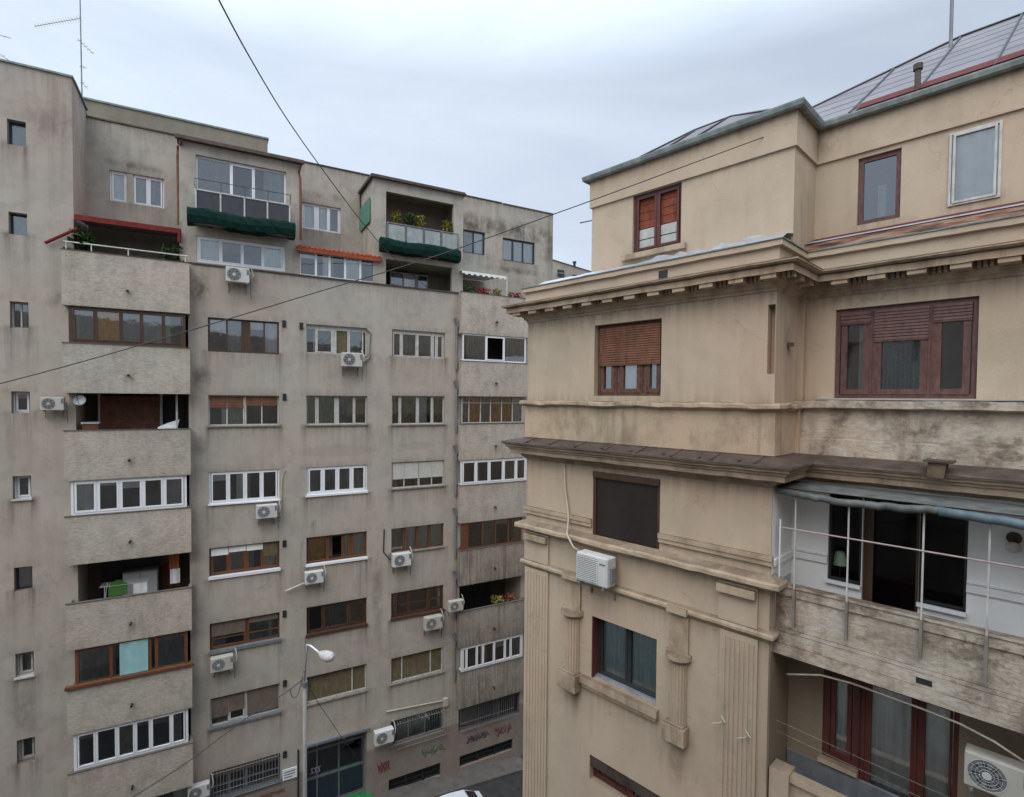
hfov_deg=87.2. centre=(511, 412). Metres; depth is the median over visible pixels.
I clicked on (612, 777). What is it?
window
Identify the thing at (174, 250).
potted plant
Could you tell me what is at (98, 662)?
window
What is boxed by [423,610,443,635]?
air conditioner
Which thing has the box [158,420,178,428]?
laundry tub
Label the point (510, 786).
street
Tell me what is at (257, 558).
window
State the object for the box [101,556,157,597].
kitchen window
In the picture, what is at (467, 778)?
pavement
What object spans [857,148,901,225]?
window
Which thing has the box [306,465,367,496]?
window
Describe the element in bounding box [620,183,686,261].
window
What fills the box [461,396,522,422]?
window
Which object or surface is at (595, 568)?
air conditioner
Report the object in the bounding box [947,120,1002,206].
window
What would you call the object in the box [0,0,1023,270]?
sky
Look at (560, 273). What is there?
window
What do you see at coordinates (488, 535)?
window
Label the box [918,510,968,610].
window
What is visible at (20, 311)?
window
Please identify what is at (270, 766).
window
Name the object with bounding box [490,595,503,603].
potted plant
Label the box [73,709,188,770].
window
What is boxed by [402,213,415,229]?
potted plant
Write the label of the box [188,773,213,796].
air conditioner
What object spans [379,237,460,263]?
planter trough
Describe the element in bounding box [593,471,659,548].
window
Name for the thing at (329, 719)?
overhead cable
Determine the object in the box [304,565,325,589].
air conditioner
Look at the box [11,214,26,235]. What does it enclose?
window
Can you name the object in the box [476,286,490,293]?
potted plant
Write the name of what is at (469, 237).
window
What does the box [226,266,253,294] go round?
air conditioner
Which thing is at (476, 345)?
window
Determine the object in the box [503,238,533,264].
window
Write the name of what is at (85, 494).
window
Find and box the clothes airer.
[100,577,148,597]
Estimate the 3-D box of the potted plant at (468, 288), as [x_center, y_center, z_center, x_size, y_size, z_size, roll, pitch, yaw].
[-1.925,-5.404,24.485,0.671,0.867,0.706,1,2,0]
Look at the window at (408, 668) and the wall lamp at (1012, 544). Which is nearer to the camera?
the wall lamp at (1012, 544)
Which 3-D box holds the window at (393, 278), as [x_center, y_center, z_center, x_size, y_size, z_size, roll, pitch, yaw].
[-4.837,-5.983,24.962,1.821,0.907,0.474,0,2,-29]
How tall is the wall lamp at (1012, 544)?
0.290 m
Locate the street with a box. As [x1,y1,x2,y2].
[466,772,522,796]
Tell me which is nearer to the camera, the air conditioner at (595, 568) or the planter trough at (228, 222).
the air conditioner at (595, 568)
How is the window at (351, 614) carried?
in the apartment building at (396, 446)
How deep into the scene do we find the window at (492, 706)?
26.02 m
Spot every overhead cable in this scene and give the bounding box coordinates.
[0,137,763,383]
[133,679,302,796]
[218,0,415,277]
[307,679,359,761]
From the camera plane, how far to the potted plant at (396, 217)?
22.80 m
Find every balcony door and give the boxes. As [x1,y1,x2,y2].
[162,553,180,589]
[163,397,184,427]
[862,498,919,611]
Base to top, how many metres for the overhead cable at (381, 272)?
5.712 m
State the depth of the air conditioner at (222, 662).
19.70 m
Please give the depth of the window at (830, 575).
9.91 m
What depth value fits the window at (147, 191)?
20.35 m
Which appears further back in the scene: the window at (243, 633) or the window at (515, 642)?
the window at (515, 642)
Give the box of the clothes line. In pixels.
[777,720,942,794]
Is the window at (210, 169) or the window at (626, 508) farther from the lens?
the window at (210, 169)
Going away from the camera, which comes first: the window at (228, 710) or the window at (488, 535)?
the window at (228, 710)
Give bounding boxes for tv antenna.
[34,0,91,95]
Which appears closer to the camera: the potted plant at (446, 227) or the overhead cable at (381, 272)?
the overhead cable at (381, 272)
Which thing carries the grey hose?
attached to the corner house
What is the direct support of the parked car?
on the street
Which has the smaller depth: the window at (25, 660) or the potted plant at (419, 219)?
the window at (25, 660)
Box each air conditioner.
[40,394,69,419]
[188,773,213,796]
[210,648,236,676]
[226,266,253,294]
[256,500,280,528]
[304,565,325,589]
[341,350,364,375]
[374,720,395,748]
[391,547,412,574]
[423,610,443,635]
[448,594,463,615]
[576,549,616,599]
[964,743,1023,796]
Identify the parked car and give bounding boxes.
[440,790,482,796]
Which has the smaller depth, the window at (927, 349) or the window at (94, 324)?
the window at (927, 349)
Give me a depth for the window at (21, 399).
17.30 m
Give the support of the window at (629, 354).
in the corner house
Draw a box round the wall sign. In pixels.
[282,766,296,780]
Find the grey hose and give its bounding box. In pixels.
[787,673,1023,762]
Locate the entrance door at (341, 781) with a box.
[307,732,363,796]
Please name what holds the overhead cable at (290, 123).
attached to the apartment building at (396, 446)
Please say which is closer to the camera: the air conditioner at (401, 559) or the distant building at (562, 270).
the air conditioner at (401, 559)
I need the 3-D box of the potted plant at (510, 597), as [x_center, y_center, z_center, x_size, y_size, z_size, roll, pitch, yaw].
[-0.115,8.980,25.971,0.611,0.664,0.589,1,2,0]
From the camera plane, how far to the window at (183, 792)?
19.75 m
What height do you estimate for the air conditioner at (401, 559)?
1.250 m
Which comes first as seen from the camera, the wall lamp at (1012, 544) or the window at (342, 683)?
the wall lamp at (1012, 544)
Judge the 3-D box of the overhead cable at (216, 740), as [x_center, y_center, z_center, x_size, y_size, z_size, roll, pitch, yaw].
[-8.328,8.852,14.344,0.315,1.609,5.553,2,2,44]
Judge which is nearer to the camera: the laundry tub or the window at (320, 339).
the laundry tub
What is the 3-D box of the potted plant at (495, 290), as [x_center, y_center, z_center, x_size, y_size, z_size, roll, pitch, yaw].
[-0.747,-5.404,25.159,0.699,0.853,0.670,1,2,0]
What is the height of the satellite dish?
0.321 m
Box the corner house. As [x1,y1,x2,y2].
[501,0,1023,796]
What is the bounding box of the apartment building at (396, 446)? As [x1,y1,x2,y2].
[0,58,553,796]
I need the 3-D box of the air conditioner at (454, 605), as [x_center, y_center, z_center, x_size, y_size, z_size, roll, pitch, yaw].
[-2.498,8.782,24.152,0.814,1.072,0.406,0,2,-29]
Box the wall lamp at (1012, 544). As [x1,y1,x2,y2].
[1004,532,1021,552]
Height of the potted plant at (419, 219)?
0.866 m
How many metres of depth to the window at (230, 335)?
20.40 m
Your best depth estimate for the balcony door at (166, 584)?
20.41 m
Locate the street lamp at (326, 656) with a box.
[301,644,334,796]
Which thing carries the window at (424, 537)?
in the apartment building at (396, 446)
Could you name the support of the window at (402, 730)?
in the apartment building at (396, 446)
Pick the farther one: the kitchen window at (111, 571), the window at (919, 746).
the kitchen window at (111, 571)
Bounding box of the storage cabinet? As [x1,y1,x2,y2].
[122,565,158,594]
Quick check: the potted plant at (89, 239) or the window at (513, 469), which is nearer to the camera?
the potted plant at (89, 239)
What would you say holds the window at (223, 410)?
in the apartment building at (396, 446)
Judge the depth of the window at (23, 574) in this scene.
17.45 m
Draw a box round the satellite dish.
[73,395,85,404]
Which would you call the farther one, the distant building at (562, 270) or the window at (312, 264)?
the distant building at (562, 270)
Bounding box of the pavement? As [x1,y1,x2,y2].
[373,754,522,796]
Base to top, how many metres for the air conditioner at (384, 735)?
1.267 m
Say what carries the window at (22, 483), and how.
in the apartment building at (396, 446)
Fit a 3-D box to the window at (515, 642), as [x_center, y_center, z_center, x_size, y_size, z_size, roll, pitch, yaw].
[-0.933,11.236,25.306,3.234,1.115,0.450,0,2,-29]
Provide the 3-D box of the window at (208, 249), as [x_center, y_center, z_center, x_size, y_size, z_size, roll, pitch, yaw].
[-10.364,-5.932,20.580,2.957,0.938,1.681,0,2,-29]
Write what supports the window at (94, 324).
in the apartment building at (396, 446)
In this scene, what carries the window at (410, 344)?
in the apartment building at (396, 446)
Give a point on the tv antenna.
(80, 40)
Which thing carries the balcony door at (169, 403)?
in the apartment building at (396, 446)
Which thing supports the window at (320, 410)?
in the apartment building at (396, 446)
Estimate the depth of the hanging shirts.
19.41 m
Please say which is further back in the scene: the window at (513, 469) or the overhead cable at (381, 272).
the window at (513, 469)
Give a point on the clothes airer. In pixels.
(116, 588)
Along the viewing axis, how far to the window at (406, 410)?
23.57 m
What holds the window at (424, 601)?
in the apartment building at (396, 446)
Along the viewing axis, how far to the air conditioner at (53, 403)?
17.19 m
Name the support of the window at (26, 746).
in the apartment building at (396, 446)
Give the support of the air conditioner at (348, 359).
attached to the apartment building at (396, 446)
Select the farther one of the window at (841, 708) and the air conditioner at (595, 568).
the air conditioner at (595, 568)
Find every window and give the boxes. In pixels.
[9,122,25,146]
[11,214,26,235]
[11,475,32,500]
[12,302,28,328]
[13,391,29,412]
[14,651,34,680]
[16,566,32,588]
[19,737,34,760]
[68,305,185,346]
[71,475,186,515]
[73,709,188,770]
[75,631,187,684]
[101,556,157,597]
[110,171,163,208]
[156,787,187,796]
[196,156,285,209]
[196,236,284,271]
[207,395,279,427]
[208,317,278,353]
[208,469,280,505]
[208,541,280,580]
[209,612,280,654]
[209,683,280,731]
[211,753,280,796]
[300,251,372,282]
[302,202,339,233]
[305,395,367,425]
[306,324,366,355]
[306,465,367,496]
[306,531,367,566]
[306,598,367,637]
[307,664,367,706]
[387,271,427,288]
[390,585,444,620]
[390,647,443,685]
[391,396,445,425]
[391,460,444,489]
[391,523,444,553]
[391,707,441,744]
[392,329,443,358]
[458,457,526,484]
[458,692,517,730]
[459,517,521,549]
[459,581,490,610]
[459,634,522,671]
[460,333,525,362]
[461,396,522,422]
[463,230,483,254]
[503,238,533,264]
[557,269,564,276]
[580,616,658,721]
[590,755,659,796]
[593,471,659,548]
[598,319,661,395]
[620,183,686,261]
[817,669,860,777]
[828,494,862,584]
[835,296,978,398]
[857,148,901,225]
[859,681,959,796]
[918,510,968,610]
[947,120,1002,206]
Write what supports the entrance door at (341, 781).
in the apartment building at (396, 446)
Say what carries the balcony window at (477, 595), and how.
in the apartment building at (396, 446)
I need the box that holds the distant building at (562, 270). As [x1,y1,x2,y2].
[552,259,590,279]
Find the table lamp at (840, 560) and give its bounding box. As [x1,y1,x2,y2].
[833,551,846,576]
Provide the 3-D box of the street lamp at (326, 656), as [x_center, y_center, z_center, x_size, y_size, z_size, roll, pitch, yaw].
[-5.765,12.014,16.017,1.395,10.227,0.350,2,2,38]
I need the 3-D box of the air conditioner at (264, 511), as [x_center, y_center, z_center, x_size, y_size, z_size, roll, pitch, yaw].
[-9.270,3.898,20.466,0.874,1.150,0.435,0,2,-29]
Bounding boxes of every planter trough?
[187,207,295,240]
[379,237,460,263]
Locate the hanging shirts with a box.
[169,553,179,583]
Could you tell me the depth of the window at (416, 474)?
23.72 m
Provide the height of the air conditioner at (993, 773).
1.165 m
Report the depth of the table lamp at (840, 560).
10.09 m
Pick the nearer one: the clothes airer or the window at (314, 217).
the clothes airer
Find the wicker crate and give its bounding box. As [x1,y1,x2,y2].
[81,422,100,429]
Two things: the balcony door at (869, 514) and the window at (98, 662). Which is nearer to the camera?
the balcony door at (869, 514)
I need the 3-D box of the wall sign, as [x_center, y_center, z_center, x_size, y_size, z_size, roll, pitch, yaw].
[-8.798,14.278,21.274,0.536,0.422,0.043,0,2,-29]
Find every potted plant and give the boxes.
[62,225,98,250]
[159,243,184,261]
[391,210,402,225]
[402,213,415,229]
[415,215,426,229]
[441,219,451,233]
[463,285,475,291]
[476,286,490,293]
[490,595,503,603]
[491,288,501,294]
[504,592,515,601]
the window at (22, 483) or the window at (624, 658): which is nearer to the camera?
the window at (624, 658)

